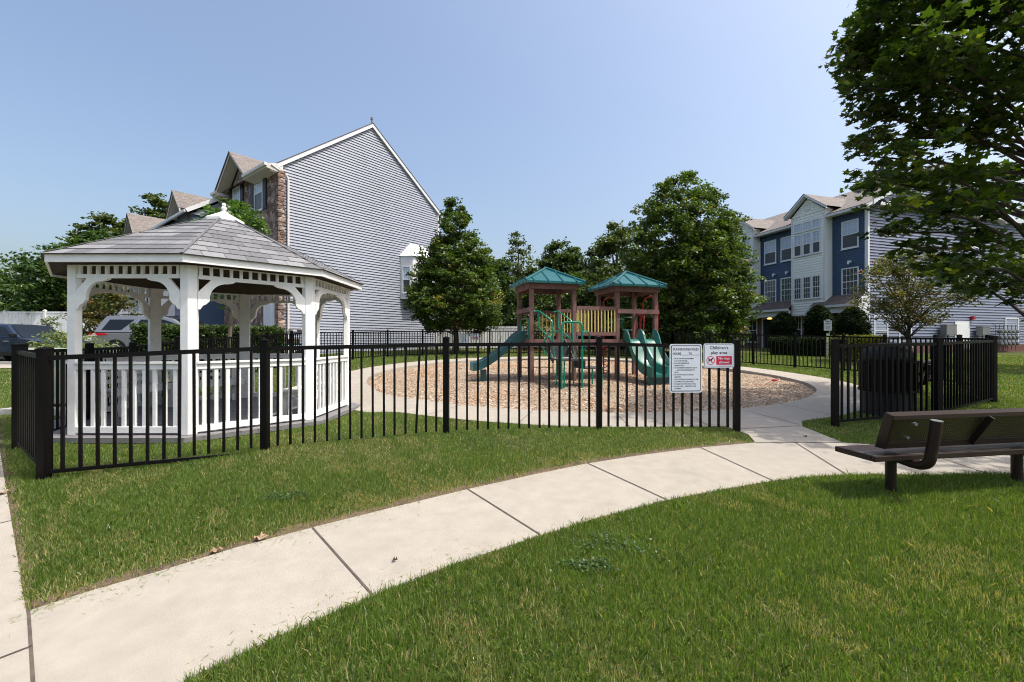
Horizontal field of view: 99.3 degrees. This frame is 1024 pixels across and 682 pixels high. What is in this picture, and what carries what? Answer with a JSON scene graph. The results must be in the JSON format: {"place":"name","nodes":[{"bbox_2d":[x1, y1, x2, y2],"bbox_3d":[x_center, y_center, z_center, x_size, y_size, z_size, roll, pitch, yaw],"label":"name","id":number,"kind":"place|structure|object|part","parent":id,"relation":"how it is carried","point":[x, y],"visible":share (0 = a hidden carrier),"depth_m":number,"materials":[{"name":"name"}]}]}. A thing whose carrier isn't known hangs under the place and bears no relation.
{"place":"outdoors","nodes":[
{"label":"outdoors","id":0,"kind":"place"},
{"bbox_2d":[0,364,10,367],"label":"pavement","id":1,"kind":"structure","parent":0,"point":[5,365],"depth_m":15.04,"materials":[{"name":"concrete"}]},
{"bbox_2d":[0,357,10,361],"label":"road","id":2,"kind":"structure","parent":0,"point":[3,359],"depth_m":17.45,"materials":[{"name":"grey asphalt"}]},
{"bbox_2d":[0,324,90,358],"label":"parked car","id":3,"kind":"object","parent":2,"relation":"on","point":[14,333],"visible":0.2,"depth_m":16.47,"materials":[{"name":"blue paint"}]},
{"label":"side window","id":4,"kind":"part","parent":3,"relation":"part of","materials":[{"name":"black glass"}]},
{"bbox_2d":[89,314,205,352],"bbox_3d":[-13.715,-0.140,17.620,5.230,1.830,2.140,0,0,0],"label":"parked car","id":5,"kind":"object","parent":2,"relation":"on","point":[111,329],"visible":0.08,"depth_m":16.84,"materials":[{"name":"silver metal"}]},
{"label":"side window","id":6,"kind":"part","parent":5,"relation":"part of","materials":[{"name":"black glass"}]},
{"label":"side window","id":7,"kind":"part","parent":5,"relation":"part of","materials":[{"name":"black glass"}]},
{"bbox_2d":[0,454,36,681],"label":"sidewalk","id":8,"kind":"structure","parent":0,"point":[15,667],"depth_m":2.15,"materials":[{"name":"concrete"}]},
{"bbox_2d":[0,357,979,681],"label":"path joints","id":9,"kind":"object","parent":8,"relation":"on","point":[32,671],"visible":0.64,"depth_m":2.53,"materials":[{"name":"grey concrete"}]},
{"bbox_2d":[0,346,1023,681],"bbox_3d":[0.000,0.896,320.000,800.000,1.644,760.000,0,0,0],"label":"ground","id":10,"kind":"structure","parent":0,"point":[482,606],"depth_m":2.52,"materials":[{"name":"green plant"}]},
{"bbox_2d":[10,343,53,473],"bbox_3d":[-5.135,0.701,4.635,1.880,1.355,0.117,0,0,36],"label":"metal fence","id":11,"kind":"object","parent":10,"relation":"on","point":[23,400],"visible":0.59,"depth_m":4.78,"materials":[{"name":"black metal"}]},
{"bbox_2d":[0,256,65,311],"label":"broadleaf tree","id":12,"kind":"object","parent":10,"relation":"on","point":[5,279],"visible":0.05,"depth_m":29.79,"materials":[{"name":"green plant"}]},
{"bbox_2d":[37,315,65,333],"bbox_3d":[-20.204,-0.152,18.919,1.389,2.017,1.270,0,0,0],"label":"variegated shrub","id":13,"kind":"object","parent":10,"relation":"on","point":[42,321],"visible":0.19,"depth_m":18.96,"materials":[{"name":"green plant"}]},
{"bbox_2d":[0,348,109,415],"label":"sidewalk","id":14,"kind":"structure","parent":10,"relation":"on","point":[7,411],"depth_m":7.50,"materials":[{"name":"concrete"}]},
{"bbox_2d":[27,329,83,347],"bbox_3d":[-14.539,0.320,14.027,1.685,1.455,1.668,0,0,0],"label":"variegated shrub","id":15,"kind":"object","parent":10,"relation":"on","point":[61,338],"visible":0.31,"depth_m":13.75,"materials":[{"name":"green plant"}]},
{"bbox_2d":[0,228,137,313],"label":"broadleaf tree","id":16,"kind":"object","parent":10,"relation":"on","point":[49,290],"visible":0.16,"depth_m":27.11,"materials":[{"name":"green plant"}]},
{"bbox_2d":[0,310,138,340],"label":"vinyl fence","id":17,"kind":"object","parent":10,"relation":"on","point":[20,317],"visible":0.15,"depth_m":26.40,"materials":[{"name":"white plastic"}]},
{"bbox_2d":[58,333,119,352],"bbox_3d":[-13.199,0.413,13.579,1.538,1.311,1.595,0,0,-20],"label":"variegated shrub","id":18,"kind":"object","parent":10,"relation":"on","point":[95,344],"visible":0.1,"depth_m":13.60,"materials":[{"name":"green plant"}]},
{"bbox_2d":[55,211,124,242],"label":"pine tree","id":19,"kind":"object","parent":10,"relation":"on","point":[102,219],"visible":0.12,"depth_m":44.86,"materials":[{"name":"green plant"}]},
{"bbox_2d":[60,292,140,335],"bbox_3d":[-19.598,-0.835,21.032,2.931,3.219,2.807,0,0,0],"label":"crab apple","id":20,"kind":"object","parent":10,"relation":"on","point":[111,303],"visible":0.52,"depth_m":20.68,"materials":[{"name":"green plant"}]},
{"bbox_2d":[116,213,166,311],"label":"townhouse","id":21,"kind":"structure","parent":10,"relation":"on","point":[136,223],"depth_m":29.77,"materials":[{"name":"beige"}]},
{"bbox_2d":[119,192,168,228],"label":"pine tree","id":22,"kind":"object","parent":10,"relation":"on","point":[154,200],"visible":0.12,"depth_m":47.59,"materials":[{"name":"green plant"}]},
{"bbox_2d":[138,190,223,325],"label":"townhouse","id":23,"kind":"structure","parent":10,"relation":"on","point":[183,207],"depth_m":23.63,"materials":[{"name":"blue"}]},
{"bbox_2d":[40,203,363,442],"bbox_3d":[-4.900,-0.465,7.400,4.182,3.770,4.182,0,0,0],"label":"gazebo","id":24,"kind":"object","parent":10,"relation":"on","point":[191,266],"visible":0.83,"depth_m":6.14,"materials":[{"name":"wood"}]},
{"bbox_2d":[100,370,172,416],"bbox_3d":[-6.367,0.850,7.400,0.460,0.700,1.240,0,0,0],"label":"gazebo bench","id":25,"kind":"object","parent":24,"relation":"on","point":[139,391],"visible":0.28,"depth_m":7.27,"materials":[{"name":"white wood"}]},
{"bbox_2d":[168,368,244,399],"bbox_3d":[-5.937,0.850,8.437,0.460,0.700,1.240,0,0,45],"label":"gazebo bench","id":26,"kind":"object","parent":24,"relation":"on","point":[232,383],"visible":0.27,"depth_m":8.62,"materials":[{"name":"white wood"}]},
{"bbox_2d":[282,368,334,415],"bbox_3d":[-3.433,0.850,7.400,0.460,0.700,1.240,0,0,0],"label":"gazebo bench","id":27,"kind":"object","parent":24,"relation":"on","point":[285,400],"visible":0.2,"depth_m":6.87,"materials":[{"name":"white wood"}]},
{"bbox_2d":[128,322,286,361],"bbox_3d":[-10.942,0.159,16.002,4.808,1.682,1.351,0,0,-43],"label":"clipped hedge","id":28,"kind":"object","parent":10,"relation":"on","point":[139,332],"visible":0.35,"depth_m":15.51,"materials":[{"name":"green plant"}]},
{"bbox_2d":[188,197,270,371],"bbox_3d":[-8.558,-1.579,13.201,2.453,5.332,2.239,0,0,0],"label":"street tree","id":29,"kind":"object","parent":10,"relation":"on","point":[256,223],"visible":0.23,"depth_m":13.07,"materials":[{"name":"green plant"}]},
{"bbox_2d":[284,328,301,352],"bbox_3d":[-9.800,0.071,19.380,1.300,1.322,0.640,0,0,0],"label":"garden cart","id":30,"kind":"object","parent":10,"relation":"on","point":[299,330],"visible":0.2,"depth_m":19.17,"materials":[{"name":"plastic"}]},
{"bbox_2d":[210,117,444,353],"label":"townhouse","id":31,"kind":"structure","parent":10,"relation":"on","point":[359,205],"depth_m":22.96,"materials":[{"name":"grey"}]},
{"bbox_2d":[232,185,239,209],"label":"window","id":32,"kind":"structure","parent":31,"relation":"in","point":[236,191],"depth_m":22.79,"materials":[{"name":"glass"}]},
{"bbox_2d":[254,180,262,211],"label":"window","id":33,"kind":"structure","parent":31,"relation":"in","point":[258,187],"depth_m":21.12,"materials":[{"name":"glass"}]},
{"bbox_2d":[263,303,274,326],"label":"window","id":34,"kind":"structure","parent":31,"relation":"in","point":[268,310],"depth_m":20.27,"materials":[{"name":"white glass"}]},
{"bbox_2d":[402,266,410,293],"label":"window","id":35,"kind":"structure","parent":31,"relation":"in","point":[406,280],"depth_m":25.27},
{"bbox_2d":[20,329,672,430],"bbox_3d":[-2.952,0.376,15.393,9.734,1.949,18.981,0,0,43],"label":"metal fence","id":36,"kind":"object","parent":10,"relation":"on","point":[89,348],"visible":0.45,"depth_m":13.12,"materials":[{"name":"black metal"}]},
{"bbox_2d":[460,333,467,346],"bbox_3d":[-2.349,-0.048,21.357,0.445,0.645,0.006,0,0,-9],"label":"rules sign","id":37,"kind":"object","parent":36,"relation":"attached to","point":[462,337],"visible":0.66,"depth_m":21.35,"materials":[{"name":"white metal"}]},
{"bbox_2d":[470,333,478,339],"bbox_3d":[-1.849,-0.207,21.436,0.425,0.325,0.008,0,0,-9],"label":"no dogs sign","id":38,"kind":"object","parent":36,"relation":"attached to","point":[472,336],"visible":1,"depth_m":21.43,"materials":[{"name":"white metal"}]},
{"bbox_2d":[0,422,743,611],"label":"soil edge","id":39,"kind":"object","parent":10,"relation":"on","point":[167,565],"visible":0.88,"depth_m":3.14,"materials":[{"name":"brown soil"}]},
{"bbox_2d":[209,546,222,552],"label":"fallen leaf","id":40,"kind":"object","parent":39,"relation":"on","point":[215,549],"visible":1,"depth_m":2.72,"materials":[{"name":"beige plant"}]},
{"bbox_2d":[253,532,268,539],"bbox_3d":[-1.657,1.294,2.884,0.097,0.024,0.101,0,0,0],"label":"fallen leaf","id":41,"kind":"object","parent":39,"relation":"on","point":[261,536],"visible":1,"depth_m":2.88,"materials":[{"name":"beige plant"}]},
{"bbox_2d":[34,336,740,481],"bbox_3d":[-0.741,0.656,5.225,7.705,1.449,0.658,0,0,-14],"label":"metal fence","id":42,"kind":"object","parent":10,"relation":"on","point":[45,357],"visible":0.94,"depth_m":4.91,"materials":[{"name":"black metal"}]},
{"bbox_2d":[669,344,701,392],"bbox_3d":[2.303,0.362,5.761,0.445,0.645,0.006,0,0,-5],"label":"rules sign","id":43,"kind":"object","parent":42,"relation":"attached to","point":[685,368],"visible":1,"depth_m":5.76,"materials":[{"name":"white metal"}]},
{"bbox_2d":[703,343,733,367],"bbox_3d":[2.757,0.196,5.797,0.425,0.325,0.008,0,0,-5],"label":"no dogs sign","id":44,"kind":"object","parent":42,"relation":"attached to","point":[720,355],"visible":1,"depth_m":5.79,"materials":[{"name":"white metal"}]},
{"bbox_2d":[123,428,665,575],"bbox_3d":[-1.168,1.218,4.548,5.339,0.211,2.883,0,0,22],"label":"clover","id":45,"kind":"object","parent":10,"relation":"on","point":[596,563],"visible":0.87,"depth_m":2.78,"materials":[{"name":"green plant"}]},
{"bbox_2d":[402,196,505,352],"bbox_3d":[-2.954,-3.347,22.556,5.302,8.128,6.188,0,0,0],"label":"maple tree","id":46,"kind":"object","parent":10,"relation":"on","point":[447,269],"visible":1,"depth_m":21.42,"materials":[{"name":"green plant"}]},
{"bbox_2d":[459,253,527,342],"bbox_3d":[-1.458,-2.857,30.793,5.508,6.915,6.083,0,0,35],"label":"woodland tree","id":47,"kind":"object","parent":10,"relation":"on","point":[502,268],"visible":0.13,"depth_m":29.78,"materials":[{"name":"green plant"}]},
{"bbox_2d":[434,326,577,348],"bbox_3d":[-0.300,-0.212,26.500,8.792,1.618,0.171,0,0,-4],"label":"vinyl fence","id":48,"kind":"object","parent":10,"relation":"on","point":[496,339],"visible":0.29,"depth_m":26.43,"materials":[{"name":"white plastic"}]},
{"bbox_2d":[499,231,541,316],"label":"woodland tree","id":49,"kind":"object","parent":10,"relation":"on","point":[522,274],"visible":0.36,"depth_m":32.60,"materials":[{"name":"green plant"}]},
{"bbox_2d":[496,287,566,348],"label":"woodland tree","id":50,"kind":"object","parent":10,"relation":"on","point":[512,294],"visible":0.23,"depth_m":28.26,"materials":[{"name":"green plant"}]},
{"bbox_2d":[522,315,565,349],"bbox_3d":[1.764,-0.594,25.496,3.028,2.444,2.795,0,0,0],"label":"ornamental shrub","id":51,"kind":"object","parent":10,"relation":"on","point":[537,327],"visible":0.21,"depth_m":25.30,"materials":[{"name":"green plant"}]},
{"bbox_2d":[439,285,666,342],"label":"distant woodland","id":52,"kind":"object","parent":10,"relation":"on","point":[459,330],"depth_m":43.64,"materials":[{"name":"green plant"}]},
{"bbox_2d":[534,236,580,324],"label":"woodland tree","id":53,"kind":"object","parent":10,"relation":"on","point":[556,259],"visible":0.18,"depth_m":33.12,"materials":[{"name":"green plant"}]},
{"bbox_2d":[540,268,611,348],"bbox_3d":[4.248,-1.893,28.937,5.242,5.684,5.559,0,0,-11],"label":"woodland tree","id":54,"kind":"object","parent":10,"relation":"on","point":[583,274],"visible":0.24,"depth_m":27.73,"materials":[{"name":"green plant"}]},
{"bbox_2d":[561,247,609,338],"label":"woodland tree","id":55,"kind":"object","parent":10,"relation":"on","point":[575,264],"visible":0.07,"depth_m":31.46,"materials":[{"name":"green plant"}]},
{"bbox_2d":[367,360,815,412],"bbox_3d":[1.880,1.052,12.970,11.798,0.448,11.798,0,0,0],"label":"mulch bed","id":56,"kind":"object","parent":10,"relation":"on","point":[546,401],"visible":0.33,"depth_m":10.48,"materials":[{"name":"brown wood"}]},
{"bbox_2d":[470,267,668,389],"bbox_3d":[1.800,-0.437,11.977,5.660,3.332,2.998,0,0,-18],"label":"play structure","id":57,"kind":"object","parent":56,"relation":"on","point":[545,280],"visible":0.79,"depth_m":12.08,"materials":[{"name":"teal plastic"}]},
{"bbox_2d":[562,262,645,347],"bbox_3d":[6.425,-2.157,27.875,5.998,5.541,5.889,0,0,34],"label":"woodland tree","id":58,"kind":"object","parent":10,"relation":"on","point":[605,268],"visible":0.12,"depth_m":26.96,"materials":[{"name":"green plant"}]},
{"bbox_2d":[579,219,641,338],"bbox_3d":[7.327,-3.892,30.089,6.135,9.038,5.948,0,0,0],"label":"woodland tree","id":59,"kind":"object","parent":10,"relation":"on","point":[613,242],"visible":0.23,"depth_m":29.12,"materials":[{"name":"green plant"}]},
{"bbox_2d":[617,169,769,350],"bbox_3d":[8.709,-3.935,21.848,7.714,9.490,7.657,0,0,0],"label":"maple tree","id":60,"kind":"object","parent":10,"relation":"on","point":[712,273],"visible":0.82,"depth_m":20.09,"materials":[{"name":"green plant"}]},
{"bbox_2d":[769,312,797,343],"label":"clipped yew","id":61,"kind":"object","parent":10,"relation":"on","point":[781,324],"visible":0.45,"depth_m":25.24,"materials":[{"name":"green plant"}]},
{"bbox_2d":[768,336,832,356],"bbox_3d":[14.643,0.333,22.090,2.895,1.233,1.199,0,0,30],"label":"hedge","id":62,"kind":"object","parent":10,"relation":"on","point":[801,346],"visible":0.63,"depth_m":21.81,"materials":[{"name":"green plant"}]},
{"bbox_2d":[802,304,834,337],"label":"clipped yew","id":63,"kind":"object","parent":10,"relation":"on","point":[817,316],"visible":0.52,"depth_m":23.07,"materials":[{"name":"green plant"}]},
{"bbox_2d":[824,319,831,358],"bbox_3d":[14.226,-0.016,19.600,0.321,1.908,0.139,0,0,0],"label":"notice sign","id":64,"kind":"object","parent":10,"relation":"on","point":[827,324],"visible":0.91,"depth_m":19.59,"materials":[{"name":"white metal"}]},
{"bbox_2d":[672,331,991,384],"bbox_3d":[9.467,0.385,13.845,3.081,1.663,11.131,0,0,-10],"label":"metal fence","id":65,"kind":"object","parent":10,"relation":"on","point":[884,338],"visible":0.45,"depth_m":15.12,"materials":[{"name":"black metal"}]},
{"bbox_2d":[673,164,1023,352],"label":"apartment building","id":66,"kind":"structure","parent":10,"relation":"on","point":[812,250],"depth_m":26.37,"materials":[{"name":"blue"}]},
{"bbox_2d":[747,319,757,342],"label":"window","id":67,"kind":"structure","parent":66,"relation":"in","point":[754,324],"depth_m":31.31,"materials":[{"name":"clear glass"}]},
{"bbox_2d":[763,319,772,347],"bbox_3d":[17.717,-0.475,30.013,0.020,2.050,0.900,0,0,-17],"label":"dark door","id":68,"kind":"structure","parent":66,"relation":"in","point":[766,322],"depth_m":30.18,"materials":[{"name":"black plastic"}]},
{"bbox_2d":[764,239,776,265],"bbox_3d":[17.772,-6.077,29.951,0.070,1.645,1.010,0,0,-17],"label":"window","id":69,"kind":"structure","parent":66,"relation":"in","point":[770,256],"depth_m":29.95,"materials":[{"name":"glass"}]},
{"bbox_2d":[764,279,776,302],"bbox_3d":[17.772,-3.377,29.951,0.070,1.645,1.010,0,0,-17],"label":"window","id":70,"kind":"structure","parent":66,"relation":"in","point":[770,286],"depth_m":29.95,"materials":[{"name":"glass"}]},
{"bbox_2d":[780,235,790,262],"bbox_3d":[18.143,-6.077,28.705,0.070,1.645,1.010,0,0,-17],"label":"window","id":71,"kind":"structure","parent":66,"relation":"in","point":[785,241],"depth_m":28.76,"materials":[{"name":"clear glass"}]},
{"bbox_2d":[781,277,790,300],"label":"window","id":72,"kind":"structure","parent":66,"relation":"in","point":[785,282],"depth_m":28.76,"materials":[{"name":"glass"}]},
{"bbox_2d":[793,223,801,234],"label":"window","id":73,"kind":"structure","parent":66,"relation":"in","point":[798,227],"depth_m":27.30,"materials":[{"name":"clear glass"}]},
{"bbox_2d":[793,234,801,257],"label":"window","id":74,"kind":"structure","parent":66,"relation":"in","point":[798,238],"depth_m":27.30,"materials":[{"name":"glass"}]},
{"bbox_2d":[793,278,801,300],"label":"window","id":75,"kind":"structure","parent":66,"relation":"in","point":[797,281],"depth_m":27.32,"materials":[{"name":"glass"}]},
{"bbox_2d":[795,316,801,337],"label":"window","id":76,"kind":"structure","parent":66,"relation":"in","point":[798,318],"depth_m":27.85,"materials":[{"name":"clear glass"}]},
{"bbox_2d":[802,220,810,231],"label":"window","id":77,"kind":"structure","parent":66,"relation":"in","point":[806,225],"depth_m":26.71,"materials":[{"name":"glass"}]},
{"bbox_2d":[802,276,810,299],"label":"window","id":78,"kind":"structure","parent":66,"relation":"in","point":[806,280],"depth_m":26.74,"materials":[{"name":"glass"}]},
{"bbox_2d":[803,232,811,255],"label":"window","id":79,"kind":"structure","parent":66,"relation":"in","point":[806,236],"depth_m":26.71,"materials":[{"name":"clear glass"}]},
{"bbox_2d":[811,218,820,229],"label":"window","id":80,"kind":"structure","parent":66,"relation":"in","point":[816,223],"depth_m":26.15,"materials":[{"name":"glass"}]},
{"bbox_2d":[811,275,820,298],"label":"window","id":81,"kind":"structure","parent":66,"relation":"in","point":[816,280],"depth_m":26.15,"materials":[{"name":"glass"}]},
{"bbox_2d":[812,229,820,253],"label":"window","id":82,"kind":"structure","parent":66,"relation":"in","point":[816,235],"depth_m":26.14,"materials":[{"name":"glass"}]},
{"bbox_2d":[840,218,859,250],"bbox_3d":[19.292,-6.077,24.842,0.070,1.645,1.010,0,0,-17],"label":"window","id":83,"kind":"structure","parent":66,"relation":"in","point":[848,228],"depth_m":24.87,"materials":[{"name":"glass"}]},
{"bbox_2d":[841,266,858,294],"bbox_3d":[19.292,-3.377,24.842,0.070,1.645,1.010,0,0,-17],"label":"window","id":84,"kind":"structure","parent":66,"relation":"in","point":[848,276],"depth_m":24.87,"materials":[{"name":"glass"}]},
{"bbox_2d":[874,315,887,342],"bbox_3d":[20.591,-0.546,24.258,1.151,1.793,0.070,0,0,-17],"label":"window","id":85,"kind":"structure","parent":66,"relation":"in","point":[874,315],"depth_m":24.27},
{"bbox_2d":[899,314,912,346],"bbox_3d":[22.443,-0.588,24.809,1.079,1.890,0.070,0,0,-17],"label":"window","id":86,"kind":"structure","parent":66,"relation":"in","point":[902,314],"depth_m":24.78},
{"bbox_2d":[954,321,969,340],"bbox_3d":[27.105,-0.349,26.196,1.317,1.697,0.070,0,0,-17],"label":"service door","id":87,"kind":"structure","parent":66,"relation":"in","point":[963,327],"depth_m":26.18,"materials":[{"name":"white plastic"}]},
{"bbox_2d":[993,324,1019,349],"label":"gas meter bank","id":88,"kind":"structure","parent":66,"relation":"attached to","point":[1007,337],"depth_m":26.79,"materials":[{"name":"grey metal"}]},
{"bbox_2d":[1005,317,1018,341],"bbox_3d":[31.684,-0.639,27.559,1.417,1.683,0.070,0,0,-17],"label":"window","id":89,"kind":"structure","parent":66,"relation":"in","point":[1005,317],"depth_m":27.57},
{"bbox_2d":[833,306,871,335],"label":"clipped yew","id":90,"kind":"object","parent":10,"relation":"on","point":[851,321],"visible":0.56,"depth_m":21.24,"materials":[{"name":"green plant"}]},
{"bbox_2d":[826,333,891,361],"bbox_3d":[14.949,0.306,18.753,2.321,1.287,1.192,0,0,-8],"label":"hedge","id":91,"kind":"object","parent":10,"relation":"on","point":[859,339],"visible":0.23,"depth_m":18.39,"materials":[{"name":"green plant"}]},
{"bbox_2d":[830,337,942,426],"bbox_3d":[5.605,0.613,6.465,2.294,1.351,0.105,0,0,-17],"label":"metal fence","id":92,"kind":"object","parent":10,"relation":"on","point":[936,345],"visible":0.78,"depth_m":6.43,"materials":[{"name":"black metal"}]},
{"bbox_2d":[857,343,919,415],"bbox_3d":[6.020,0.603,6.980,0.770,1.150,0.770,0,0,0],"label":"litter bin","id":93,"kind":"object","parent":10,"relation":"on","point":[913,362],"visible":0.53,"depth_m":6.74,"materials":[{"name":"black plastic"}]},
{"bbox_2d":[845,246,985,342],"bbox_3d":[15.788,-1.385,17.278,3.849,4.840,4.349,0,0,0],"label":"young tree","id":94,"kind":"object","parent":10,"relation":"on","point":[905,293],"visible":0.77,"depth_m":17.08,"materials":[{"name":"green plant"}]},
{"bbox_2d":[818,0,1023,316],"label":"maple","id":95,"kind":"object","parent":10,"relation":"on","point":[921,64],"visible":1,"depth_m":6.52,"materials":[{"name":"green plant"}]},
{"bbox_2d":[918,359,930,391],"bbox_3d":[8.312,0.823,8.892,2.120,0.845,0.544,0,0,-40],"label":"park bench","id":96,"kind":"object","parent":10,"relation":"on","point":[929,370],"visible":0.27,"depth_m":8.55,"materials":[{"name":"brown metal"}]},
{"bbox_2d":[835,408,1023,492],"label":"park bench","id":97,"kind":"object","parent":10,"relation":"on","point":[934,443],"visible":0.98,"depth_m":3.63,"materials":[{"name":"brown metal"}]},
{"bbox_2d":[940,324,957,337],"bbox_3d":[25.587,-0.127,25.500,0.960,1.690,0.340,0,0,-17],"label":"electrical cabinet","id":98,"kind":"object","parent":10,"relation":"on","point":[947,330],"visible":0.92,"depth_m":25.36,"materials":[{"name":"grey metal"}]},
{"bbox_3d":[25.632,-0.633,25.350,0.840,0.519,0.012,0,0,-17],"label":"door","id":99,"kind":"part","parent":98,"relation":"part of","materials":[{"name":"grey metal"}]},
{"bbox_2d":[940,335,997,409],"bbox_3d":[7.810,0.578,7.445,2.652,1.372,0.114,0,0,-29],"label":"metal fence","id":100,"kind":"object","parent":10,"relation":"on","point":[979,371],"visible":0.87,"depth_m":7.55,"materials":[{"name":"black metal"}]},
{"bbox_2d":[975,326,990,337],"bbox_3d":[28.562,-0.087,26.384,0.790,1.594,0.340,0,0,-17],"label":"electrical cabinet","id":101,"kind":"object","parent":10,"relation":"on","point":[981,331],"visible":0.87,"depth_m":26.25,"materials":[{"name":"grey metal"}]},
{"bbox_3d":[28.606,-0.595,26.235,0.670,0.418,0.012,0,0,-17],"label":"door","id":102,"kind":"part","parent":101,"relation":"part of","materials":[{"name":"grey metal"}]},
{"bbox_2d":[995,208,1023,321],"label":"maple tree","id":103,"kind":"object","parent":10,"relation":"on","point":[1015,258],"visible":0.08,"depth_m":15.70,"materials":[{"name":"green plant"}]},
{"bbox_2d":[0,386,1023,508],"bbox_3d":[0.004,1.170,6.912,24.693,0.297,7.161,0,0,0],"label":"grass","id":104,"kind":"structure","parent":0,"point":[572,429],"depth_m":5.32,"materials":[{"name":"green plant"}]},
{"bbox_2d":[0,350,1023,415],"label":"grass","id":105,"kind":"structure","parent":0,"point":[1004,360],"depth_m":15.70,"materials":[{"name":"green plant"}]},
{"bbox_2d":[0,0,1023,313],"label":"sky","id":106,"kind":"structure","parent":0,"point":[549,120],"materials":[{"name":"blue"}]},
{"bbox_2d":[26,443,1009,681],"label":"front path","id":107,"kind":"structure","parent":0,"point":[158,628],"depth_m":2.63,"materials":[{"name":"concrete"}]},
{"bbox_2d":[8,442,1007,674],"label":"grass clippings","id":108,"kind":"object","parent":107,"relation":"on","point":[51,603],"depth_m":2.54,"materials":[{"name":"green plant"}]},
{"bbox_2d":[321,357,859,427],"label":"ring path","id":109,"kind":"structure","parent":0,"point":[820,398],"depth_m":7.60,"materials":[{"name":"concrete"}]},
{"bbox_2d":[677,408,841,442],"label":"gate path","id":110,"kind":"structure","parent":0,"point":[770,431],"depth_m":6.14,"materials":[{"name":"concrete"}]}
]}

